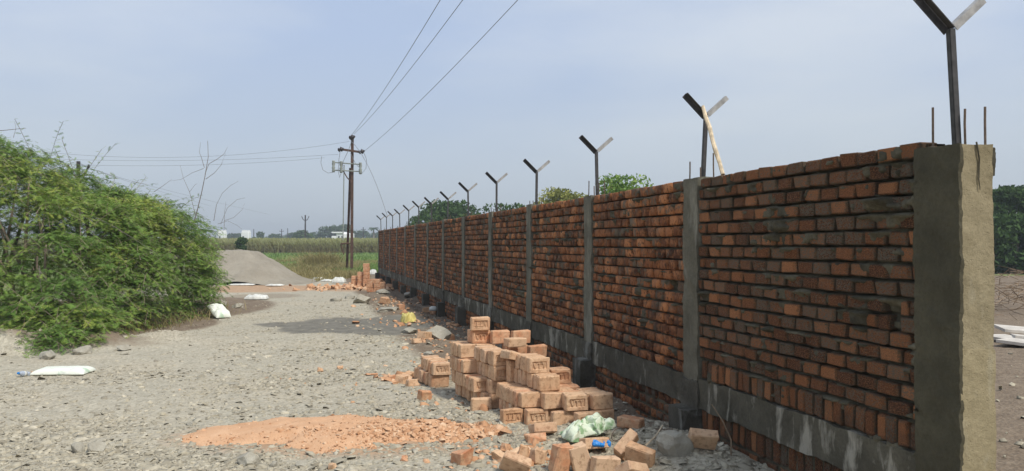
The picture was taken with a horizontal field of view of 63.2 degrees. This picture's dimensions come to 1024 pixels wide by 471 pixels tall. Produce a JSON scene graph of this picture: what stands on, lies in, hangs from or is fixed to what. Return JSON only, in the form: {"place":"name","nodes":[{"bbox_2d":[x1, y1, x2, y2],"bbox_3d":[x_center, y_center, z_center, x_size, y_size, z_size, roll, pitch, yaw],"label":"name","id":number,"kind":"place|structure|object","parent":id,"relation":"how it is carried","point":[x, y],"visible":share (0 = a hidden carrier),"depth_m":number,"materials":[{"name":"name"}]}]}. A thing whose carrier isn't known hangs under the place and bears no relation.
{"place":"outdoors","nodes":[
{"label":"outdoors","id":0,"kind":"place"},
{"bbox_2d":[100,252,377,272],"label":"field grass","id":1,"kind":"structure","parent":0,"point":[357,256],"depth_m":73.50,"materials":[{"name":"plant"}]},
{"bbox_2d":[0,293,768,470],"bbox_3d":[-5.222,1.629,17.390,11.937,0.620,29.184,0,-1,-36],"label":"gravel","id":2,"kind":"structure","parent":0,"point":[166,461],"depth_m":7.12,"materials":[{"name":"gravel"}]},
{"bbox_2d":[71,442,84,452],"bbox_3d":[-3.314,1.633,6.361,0.096,0.104,0.105,0,-1,-44],"label":"stone","id":3,"kind":"object","parent":2,"relation":"on","point":[77,447],"visible":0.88,"depth_m":6.34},
{"bbox_2d":[417,389,431,400],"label":"broken brick","id":4,"kind":"object","parent":2,"relation":"on","point":[424,395],"visible":0.88,"depth_m":8.41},
{"bbox_2d":[470,397,491,410],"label":"brick","id":5,"kind":"object","parent":2,"relation":"on","point":[476,403],"visible":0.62,"depth_m":7.84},
{"bbox_2d":[489,394,499,408],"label":"brick","id":6,"kind":"object","parent":2,"relation":"on","point":[495,401],"visible":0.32,"depth_m":7.92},
{"bbox_2d":[488,379,506,393],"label":"brick","id":7,"kind":"object","parent":6,"relation":"on","point":[492,385],"visible":0.44,"depth_m":7.93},
{"bbox_2d":[491,365,506,380],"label":"brick","id":8,"kind":"object","parent":7,"relation":"on","point":[498,373],"visible":0.69,"depth_m":7.91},
{"bbox_2d":[490,351,509,365],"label":"brick","id":9,"kind":"object","parent":8,"relation":"on","point":[496,360],"visible":0.5,"depth_m":7.92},
{"bbox_2d":[500,407,522,423],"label":"brick","id":10,"kind":"object","parent":2,"relation":"on","point":[511,415],"visible":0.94,"depth_m":7.22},
{"bbox_2d":[524,432,546,443],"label":"broken brick","id":11,"kind":"object","parent":2,"relation":"on","point":[539,437],"visible":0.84,"depth_m":6.43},
{"bbox_2d":[524,408,547,424],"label":"brick","id":12,"kind":"object","parent":2,"relation":"on","point":[535,415],"visible":0.9,"depth_m":7.21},
{"bbox_2d":[528,422,556,433],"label":"brick","id":13,"kind":"object","parent":2,"relation":"on","point":[549,427],"visible":0.86,"depth_m":6.56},
{"bbox_2d":[574,411,595,420],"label":"brick","id":14,"kind":"object","parent":2,"relation":"on","point":[581,415],"visible":0.17,"depth_m":7.07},
{"bbox_2d":[557,412,615,442],"bbox_3d":[0.587,1.488,6.507,0.468,0.133,0.286,-8,3,-28],"label":"plastic bag","id":15,"kind":"object","parent":2,"relation":"on","point":[595,423],"visible":0.98,"depth_m":6.45,"materials":[{"name":"plastic"}]},
{"bbox_2d":[591,409,613,418],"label":"brick","id":16,"kind":"object","parent":2,"relation":"on","point":[606,413],"visible":0.44,"depth_m":7.19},
{"bbox_2d":[589,392,612,409],"bbox_3d":[0.779,1.440,7.234,0.204,0.140,0.084,0,-1,-24],"label":"brick","id":17,"kind":"object","parent":16,"relation":"on","point":[601,401],"visible":1,"depth_m":7.20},
{"bbox_2d":[590,455,620,470],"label":"brick","id":18,"kind":"object","parent":2,"relation":"on","point":[606,463],"visible":0.93,"depth_m":5.74,"materials":[{"name":"brick"}]},
{"bbox_2d":[617,414,644,428],"bbox_3d":[0.980,1.541,6.858,0.203,0.087,0.133,3,1,29],"label":"brick","id":19,"kind":"object","parent":2,"relation":"on","point":[627,421],"visible":0.96,"depth_m":6.81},
{"bbox_2d":[615,460,649,470],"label":"brick","id":20,"kind":"object","parent":2,"relation":"on","point":[628,465],"visible":1,"depth_m":5.56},
{"bbox_2d":[459,373,471,386],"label":"brick","id":21,"kind":"object","parent":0,"point":[460,379],"visible":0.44,"depth_m":8.35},
{"bbox_2d":[457,358,473,372],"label":"brick","id":22,"kind":"object","parent":21,"relation":"on","point":[459,365],"visible":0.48,"depth_m":8.41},
{"bbox_2d":[458,344,474,357],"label":"brick","id":23,"kind":"object","parent":22,"relation":"on","point":[465,350],"visible":0.7,"depth_m":8.45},
{"bbox_2d":[461,359,476,372],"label":"brick","id":24,"kind":"object","parent":21,"relation":"on","point":[468,365],"visible":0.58,"depth_m":8.33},
{"bbox_2d":[470,330,489,342],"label":"brick","id":25,"kind":"object","parent":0,"point":[479,336],"visible":0.97,"depth_m":8.55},
{"bbox_2d":[470,316,489,330],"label":"brick","id":26,"kind":"object","parent":25,"relation":"on","point":[481,323],"visible":1,"depth_m":8.52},
{"bbox_2d":[0,246,1023,470],"bbox_3d":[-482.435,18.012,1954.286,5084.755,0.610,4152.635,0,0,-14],"label":"ground","id":27,"kind":"structure","parent":0,"point":[1009,410],"depth_m":10.45,"materials":[{"name":"gravel"}]},
{"bbox_2d":[39,350,55,359],"bbox_3d":[-6.328,1.648,11.345,0.215,0.152,0.265,0,-1,-32],"label":"stone","id":28,"kind":"object","parent":27,"relation":"on","point":[48,355],"visible":0.88,"depth_m":11.27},
{"bbox_2d":[29,366,95,375],"bbox_3d":[-5.491,1.651,10.199,0.634,0.092,0.379,0,0,-3],"label":"sack","id":29,"kind":"object","parent":27,"relation":"on","point":[65,370],"visible":1,"depth_m":10.05,"materials":[{"name":"plastic"}]},
{"bbox_2d":[0,118,141,357],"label":"thorn shrub","id":30,"kind":"object","parent":27,"relation":"on","point":[16,168],"visible":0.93,"depth_m":14.19,"materials":[{"name":"green plant"}]},
{"bbox_2d":[72,345,92,354],"bbox_3d":[-6.122,1.646,11.868,0.240,0.163,0.280,0,-1,42],"label":"stone","id":31,"kind":"object","parent":27,"relation":"on","point":[86,349],"visible":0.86,"depth_m":11.79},
{"bbox_2d":[87,441,106,451],"bbox_3d":[-3.157,1.622,6.328,0.121,0.106,0.149,0,0,2],"label":"stone","id":32,"kind":"object","parent":27,"relation":"on","point":[98,446],"visible":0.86,"depth_m":6.30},
{"bbox_2d":[5,137,191,332],"bbox_3d":[-8.364,-0.074,16.929,3.451,3.946,6.599,0,-1,-27],"label":"thorn shrub","id":33,"kind":"object","parent":27,"relation":"on","point":[126,214],"visible":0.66,"depth_m":15.93,"materials":[{"name":"green plant"}]},
{"bbox_2d":[1,300,245,334],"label":"dry grass","id":34,"kind":"structure","parent":27,"relation":"on","point":[200,311],"depth_m":16.25,"materials":[{"name":"plant"}]},
{"bbox_2d":[83,141,244,325],"bbox_3d":[-8.032,-0.228,18.715,3.786,4.193,6.115,0,0,-14],"label":"thorn shrub","id":35,"kind":"object","parent":27,"relation":"on","point":[197,260],"visible":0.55,"depth_m":18.54,"materials":[{"name":"green plant"}]},
{"bbox_2d":[11,237,377,254],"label":"maize","id":36,"kind":"object","parent":27,"relation":"on","point":[300,245],"visible":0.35,"depth_m":106.15,"materials":[{"name":"green plant"}]},
{"bbox_2d":[88,249,318,284],"bbox_3d":[-12.500,1.351,33.740,9.000,1.578,5.500,0,0,0],"label":"sand heap","id":37,"kind":"object","parent":27,"relation":"on","point":[252,267],"visible":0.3,"depth_m":32.32,"materials":[{"name":"sand"}]},
{"bbox_2d":[207,303,230,317],"bbox_3d":[-6.261,1.593,17.813,0.358,0.132,0.610,0,19,-38],"label":"sack","id":38,"kind":"object","parent":27,"relation":"on","point":[221,310],"visible":0.98,"depth_m":17.70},
{"bbox_2d":[234,237,247,249],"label":"bush","id":39,"kind":"object","parent":27,"relation":"on","point":[240,242],"visible":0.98,"depth_m":69.81,"materials":[{"name":"green plant"}]},
{"bbox_2d":[237,452,260,466],"bbox_3d":[-1.864,1.589,5.896,0.157,0.118,0.140,0,-1,36],"label":"stone","id":40,"kind":"object","parent":27,"relation":"on","point":[248,458],"visible":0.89,"depth_m":5.85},
{"bbox_2d":[244,294,268,299],"bbox_3d":[-7.168,1.718,23.340,0.625,0.157,0.424,0,0,-6],"label":"sack","id":41,"kind":"object","parent":27,"relation":"on","point":[256,297],"visible":1,"depth_m":23.17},
{"bbox_2d":[291,230,313,238],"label":"tree","id":42,"kind":"object","parent":27,"relation":"on","point":[297,234],"visible":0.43,"depth_m":227.51,"materials":[{"name":"green plant"}]},
{"bbox_2d":[268,250,377,281],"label":"dry weeds","id":43,"kind":"object","parent":27,"relation":"on","point":[315,264],"visible":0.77,"depth_m":44.49,"materials":[{"name":"plant"}]},
{"bbox_2d":[310,225,349,238],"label":"tree","id":44,"kind":"object","parent":27,"relation":"on","point":[326,231],"visible":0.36,"depth_m":296.50,"materials":[{"name":"green plant"}]},
{"bbox_2d":[181,415,504,452],"bbox_3d":[-1.387,1.610,6.802,2.898,0.177,1.250,0,-1,15],"label":"dust mound","id":45,"kind":"object","parent":27,"relation":"on","point":[247,428],"visible":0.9,"depth_m":6.64,"materials":[{"name":"brick"}]},
{"bbox_2d":[321,135,366,269],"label":"electric pole","id":46,"kind":"object","parent":27,"relation":"on","point":[350,193],"visible":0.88,"depth_m":42.92,"materials":[{"name":"concrete"}]},
{"bbox_2d":[366,0,517,149],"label":"overhead wire","id":47,"kind":"object","parent":46,"relation":"attached to","point":[452,68],"visible":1,"depth_m":24.00,"materials":[{"name":"metal"}]},
{"bbox_2d":[353,294,370,302],"bbox_3d":[-3.904,1.702,21.704,0.498,0.357,0.415,0,-1,-39],"label":"stone","id":48,"kind":"object","parent":27,"relation":"on","point":[360,298],"visible":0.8,"depth_m":21.57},
{"bbox_2d":[178,280,624,470],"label":"brick rubble","id":49,"kind":"object","parent":27,"relation":"on","point":[415,428],"visible":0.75,"depth_m":6.72,"materials":[{"name":"brick"}]},
{"bbox_2d":[613,428,638,458],"bbox_3d":[0.828,1.509,6.038,0.085,0.205,0.137,34,-21,28],"label":"brick","id":50,"kind":"object","parent":49,"relation":"on","point":[630,434],"visible":0.92,"depth_m":5.99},
{"bbox_2d":[395,374,407,383],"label":"broken brick","id":51,"kind":"object","parent":27,"relation":"on","point":[401,378],"visible":0.8,"depth_m":9.37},
{"bbox_2d":[400,312,415,322],"bbox_3d":[-2.095,1.655,16.825,0.320,0.214,0.364,0,0,-11],"label":"plastic bag","id":52,"kind":"object","parent":27,"relation":"on","point":[408,317],"visible":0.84,"depth_m":16.72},
{"bbox_2d":[417,331,431,338],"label":"broken brick","id":53,"kind":"object","parent":27,"relation":"on","point":[423,334],"visible":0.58,"depth_m":13.75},
{"bbox_2d":[425,325,451,339],"bbox_3d":[-1.262,1.684,14.017,0.362,0.337,0.399,0,-1,-42],"label":"stone","id":54,"kind":"object","parent":27,"relation":"on","point":[439,332],"visible":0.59,"depth_m":13.94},
{"bbox_2d":[430,375,448,387],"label":"brick","id":55,"kind":"object","parent":27,"relation":"on","point":[436,381],"visible":0.92,"depth_m":9.09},
{"bbox_2d":[431,361,450,374],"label":"brick","id":56,"kind":"object","parent":55,"relation":"on","point":[440,368],"visible":0.98,"depth_m":9.08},
{"bbox_2d":[409,199,478,225],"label":"tree","id":57,"kind":"object","parent":27,"relation":"on","point":[457,209],"visible":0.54,"depth_m":73.44,"materials":[{"name":"green plant"}]},
{"bbox_2d":[451,447,473,465],"bbox_3d":[-0.352,1.595,5.988,0.143,0.128,0.142,-5,0,-42],"label":"broken brick","id":58,"kind":"object","parent":27,"relation":"on","point":[462,457],"visible":0.96,"depth_m":5.94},
{"bbox_2d":[491,449,503,461],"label":"broken brick","id":59,"kind":"object","parent":27,"relation":"on","point":[497,454],"visible":0.68,"depth_m":6.03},
{"bbox_2d":[477,202,524,214],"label":"tree","id":60,"kind":"object","parent":27,"relation":"on","point":[501,205],"visible":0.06,"depth_m":59.47,"materials":[{"name":"green plant"}]},
{"bbox_2d":[499,398,502,410],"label":"brick","id":61,"kind":"object","parent":27,"relation":"on","point":[500,403],"visible":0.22,"depth_m":7.72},
{"bbox_2d":[496,382,514,397],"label":"brick","id":62,"kind":"object","parent":61,"relation":"on","point":[497,390],"visible":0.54,"depth_m":7.76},
{"bbox_2d":[506,360,514,381],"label":"brick","id":63,"kind":"object","parent":62,"relation":"on","point":[510,365],"visible":0.54,"depth_m":7.81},
{"bbox_2d":[500,350,520,359],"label":"brick","id":64,"kind":"object","parent":63,"relation":"on","point":[509,354],"visible":0.86,"depth_m":7.75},
{"bbox_2d":[499,450,531,470],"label":"brick","id":65,"kind":"object","parent":27,"relation":"on","point":[511,461],"visible":1,"depth_m":5.70,"materials":[{"name":"brick"}]},
{"bbox_2d":[518,444,528,456],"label":"broken brick","id":66,"kind":"object","parent":27,"relation":"on","point":[523,450],"visible":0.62,"depth_m":6.08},
{"bbox_2d":[529,446,547,464],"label":"broken brick","id":67,"kind":"object","parent":27,"relation":"on","point":[537,455],"visible":0.86,"depth_m":5.94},
{"bbox_2d":[548,408,563,420],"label":"brick","id":68,"kind":"object","parent":27,"relation":"on","point":[549,411],"visible":0.24,"depth_m":7.29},
{"bbox_2d":[541,392,561,409],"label":"brick","id":69,"kind":"object","parent":68,"relation":"on","point":[551,400],"visible":0.9,"depth_m":7.24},
{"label":"brick","id":70,"kind":"object","parent":68,"relation":"on","visible":0},
{"bbox_2d":[536,374,559,391],"bbox_3d":[0.323,1.305,7.360,0.204,0.140,0.084,0,0,-19],"label":"brick","id":71,"kind":"object","parent":70,"relation":"on","point":[550,382],"visible":1,"depth_m":7.33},
{"bbox_2d":[548,442,573,470],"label":"broken brick","id":72,"kind":"object","parent":27,"relation":"on","point":[560,459],"visible":1,"depth_m":5.75,"materials":[{"name":"brick"}]},
{"bbox_2d":[534,186,587,203],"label":"tree","id":73,"kind":"object","parent":27,"relation":"on","point":[555,195],"visible":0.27,"depth_m":45.34,"materials":[{"name":"green plant"}]},
{"bbox_2d":[550,410,573,425],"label":"brick","id":74,"kind":"object","parent":27,"relation":"on","point":[560,417],"visible":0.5,"depth_m":7.14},
{"bbox_2d":[564,393,587,410],"bbox_3d":[0.551,1.439,7.189,0.207,0.140,0.086,0,0,-17],"label":"brick","id":75,"kind":"object","parent":74,"relation":"on","point":[575,401],"visible":1,"depth_m":7.16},
{"bbox_2d":[569,441,590,470],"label":"brick","id":76,"kind":"object","parent":27,"relation":"on","point":[580,457],"visible":0.75,"depth_m":5.76,"materials":[{"name":"brick"}]},
{"bbox_2d":[579,437,608,448],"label":"brick","id":77,"kind":"object","parent":27,"relation":"on","point":[588,442],"visible":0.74,"depth_m":6.18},
{"bbox_2d":[599,173,653,194],"bbox_3d":[4.457,-0.232,34.193,3.211,4.646,2.697,0,-1,43],"label":"tree","id":78,"kind":"object","parent":27,"relation":"on","point":[614,187],"visible":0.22,"depth_m":33.55,"materials":[{"name":"green plant"}]},
{"bbox_2d":[625,441,655,467],"bbox_3d":[0.901,1.540,5.848,0.205,0.137,0.085,16,27,28],"label":"brick","id":79,"kind":"object","parent":27,"relation":"on","point":[635,452],"visible":0.88,"depth_m":5.81,"materials":[{"name":"brick"}]},
{"bbox_2d":[656,430,693,456],"bbox_3d":[1.173,1.506,5.983,0.248,0.216,0.213,0,-1,-17],"label":"stone","id":80,"kind":"object","parent":27,"relation":"on","point":[672,443],"visible":0.81,"depth_m":5.90,"materials":[{"name":"stone"}]},
{"bbox_2d":[375,107,996,470],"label":"boundary wall","id":81,"kind":"structure","parent":27,"relation":"on","point":[835,313],"depth_m":5.69,"materials":[{"name":"brick"}]},
{"bbox_2d":[458,182,476,215],"bbox_3d":[-0.904,-0.721,17.049,0.405,0.750,0.047,0,0,-14],"label":"fence post","id":82,"kind":"object","parent":81,"relation":"on","point":[465,188],"visible":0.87,"depth_m":17.04,"materials":[{"name":"metal"}]},
{"bbox_2d":[485,172,507,211],"bbox_3d":[-0.270,-0.739,14.528,0.405,0.744,0.047,0,0,-14],"label":"fence post","id":83,"kind":"object","parent":81,"relation":"on","point":[496,183],"visible":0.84,"depth_m":14.51,"materials":[{"name":"metal"}]},
{"bbox_2d":[523,159,549,203],"bbox_3d":[0.355,-0.746,12.004,0.405,0.716,0.047,0,0,-14],"label":"fence post","id":84,"kind":"object","parent":81,"relation":"attached to","point":[530,166],"visible":0.88,"depth_m":11.99,"materials":[{"name":"metal"}]},
{"bbox_2d":[579,135,612,194],"bbox_3d":[0.959,-0.774,9.476,0.405,0.729,0.047,0,0,-14],"label":"fence post","id":85,"kind":"object","parent":81,"relation":"on","point":[588,144],"visible":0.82,"depth_m":9.46,"materials":[{"name":"metal"}]},
{"bbox_2d":[682,93,728,176],"bbox_3d":[1.621,-0.808,6.961,0.405,0.755,0.047,0,0,-14],"label":"fence post","id":86,"kind":"object","parent":81,"relation":"on","point":[692,102],"visible":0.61,"depth_m":6.95,"materials":[{"name":"metal"}]},
{"bbox_2d":[701,105,724,174],"bbox_3d":[1.623,-0.774,6.721,0.041,0.616,0.411,0,0,-9],"label":"stick","id":87,"kind":"object","parent":81,"relation":"on","point":[713,143],"visible":0.97,"depth_m":6.70,"materials":[{"name":"brown wood"}]},
{"bbox_2d":[913,0,985,143],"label":"fence post","id":88,"kind":"object","parent":81,"relation":"on","point":[938,18],"visible":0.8,"depth_m":4.22,"materials":[{"name":"metal"}]},
{"bbox_2d":[688,428,718,449],"bbox_3d":[1.368,1.460,5.971,0.206,0.141,0.085,6,31,1],"label":"brick","id":89,"kind":"object","parent":27,"relation":"on","point":[704,438],"visible":0.82,"depth_m":5.93,"materials":[{"name":"brick"}]},
{"bbox_2d":[992,186,1023,271],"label":"tree","id":90,"kind":"object","parent":27,"relation":"on","point":[1008,200],"visible":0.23,"depth_m":45.42,"materials":[{"name":"green plant"}]},
{"bbox_2d":[993,211,1023,273],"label":"bush","id":91,"kind":"object","parent":27,"relation":"on","point":[1008,232],"visible":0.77,"depth_m":42.41,"materials":[{"name":"green plant"}]},
{"bbox_2d":[994,265,1023,319],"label":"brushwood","id":92,"kind":"object","parent":27,"relation":"on","point":[1016,299],"visible":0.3,"depth_m":19.80,"materials":[{"name":"plant"}]},
{"bbox_2d":[996,338,1023,345],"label":"stone slab","id":93,"kind":"object","parent":27,"relation":"on","point":[1016,341],"depth_m":12.72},
{"bbox_2d":[1010,333,1023,338],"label":"stone slab","id":94,"kind":"object","parent":93,"relation":"on","point":[1020,336],"depth_m":13.27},
{"bbox_2d":[994,324,1023,333],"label":"stone slab","id":95,"kind":"object","parent":94,"relation":"on","point":[1012,329],"depth_m":13.97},
{"bbox_2d":[996,353,1023,457],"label":"yard gravel","id":96,"kind":"structure","parent":27,"relation":"on","point":[1004,439],"depth_m":6.70,"materials":[{"name":"gravel"}]},
{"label":"brick","id":97,"kind":"object","parent":27,"relation":"on","visible":0},
{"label":"brick","id":98,"kind":"object","parent":97,"relation":"on","visible":0},
{"bbox_2d":[549,367,570,383],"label":"brick","id":99,"kind":"object","parent":98,"relation":"on","point":[564,373],"visible":0.69,"depth_m":7.74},
{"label":"brick","id":100,"kind":"object","parent":27,"relation":"on","visible":0},
{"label":"brick","id":101,"kind":"object","parent":100,"relation":"on","visible":0},
{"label":"brick","id":102,"kind":"object","parent":101,"relation":"on","visible":0},
{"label":"brick","id":103,"kind":"object","parent":102,"relation":"on","visible":0},
{"bbox_2d":[490,330,509,343],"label":"brick","id":104,"kind":"object","parent":103,"relation":"on","point":[497,336],"visible":0.82,"depth_m":8.52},
{"bbox_2d":[0,0,1023,237],"label":"sky","id":105,"kind":"structure","parent":0,"point":[801,80],"materials":[{"name":"blue"}]},
{"bbox_2d":[503,337,526,347],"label":"brick","id":106,"kind":"object","parent":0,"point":[511,342],"visible":1,"depth_m":8.23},
{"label":"brick","id":107,"kind":"object","parent":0,"visible":0},
{"bbox_2d":[511,329,530,342],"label":"brick","id":108,"kind":"object","parent":107,"relation":"on","point":[523,333],"visible":0.7,"depth_m":8.53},
{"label":"brick","id":109,"kind":"object","parent":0,"visible":0},
{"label":"brick","id":110,"kind":"object","parent":109,"relation":"on","visible":0},
{"bbox_2d":[527,344,546,356],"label":"brick","id":111,"kind":"object","parent":110,"relation":"on","point":[541,349],"visible":0.56,"depth_m":8.29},
{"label":"brick","id":112,"kind":"object","parent":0,"visible":0},
{"bbox_2d":[471,376,487,391],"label":"brick","id":113,"kind":"object","parent":112,"relation":"on","point":[478,384],"visible":0.77,"depth_m":8.05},
{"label":"brick","id":114,"kind":"object","parent":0,"visible":0},
{"bbox_2d":[485,363,488,376],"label":"brick","id":115,"kind":"object","parent":114,"relation":"on","point":[486,369],"visible":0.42,"depth_m":8.07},
{"bbox_2d":[482,349,500,362],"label":"brick","id":116,"kind":"object","parent":115,"relation":"on","point":[484,355],"visible":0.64,"depth_m":8.06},
{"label":"brick","id":117,"kind":"object","parent":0,"visible":0},
{"bbox_2d":[514,389,535,406],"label":"brick","id":118,"kind":"object","parent":117,"relation":"on","point":[516,392],"visible":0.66,"depth_m":7.36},
{"bbox_2d":[518,391,540,407],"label":"brick","id":119,"kind":"object","parent":117,"relation":"on","point":[529,399],"visible":0.98,"depth_m":7.28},
{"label":"brick","id":120,"kind":"object","parent":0,"visible":0},
{"bbox_2d":[509,387,531,404],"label":"brick","id":121,"kind":"object","parent":120,"relation":"on","point":[511,396],"visible":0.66,"depth_m":7.44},
{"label":"brick","id":122,"kind":"object","parent":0,"visible":0},
{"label":"brick","id":123,"kind":"object","parent":122,"relation":"on","visible":0},
{"bbox_2d":[528,372,550,387],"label":"brick","id":124,"kind":"object","parent":123,"relation":"on","point":[530,380],"visible":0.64,"depth_m":7.48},
{"bbox_2d":[526,357,549,372],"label":"brick","id":125,"kind":"object","parent":124,"relation":"on","point":[538,364],"visible":1,"depth_m":7.49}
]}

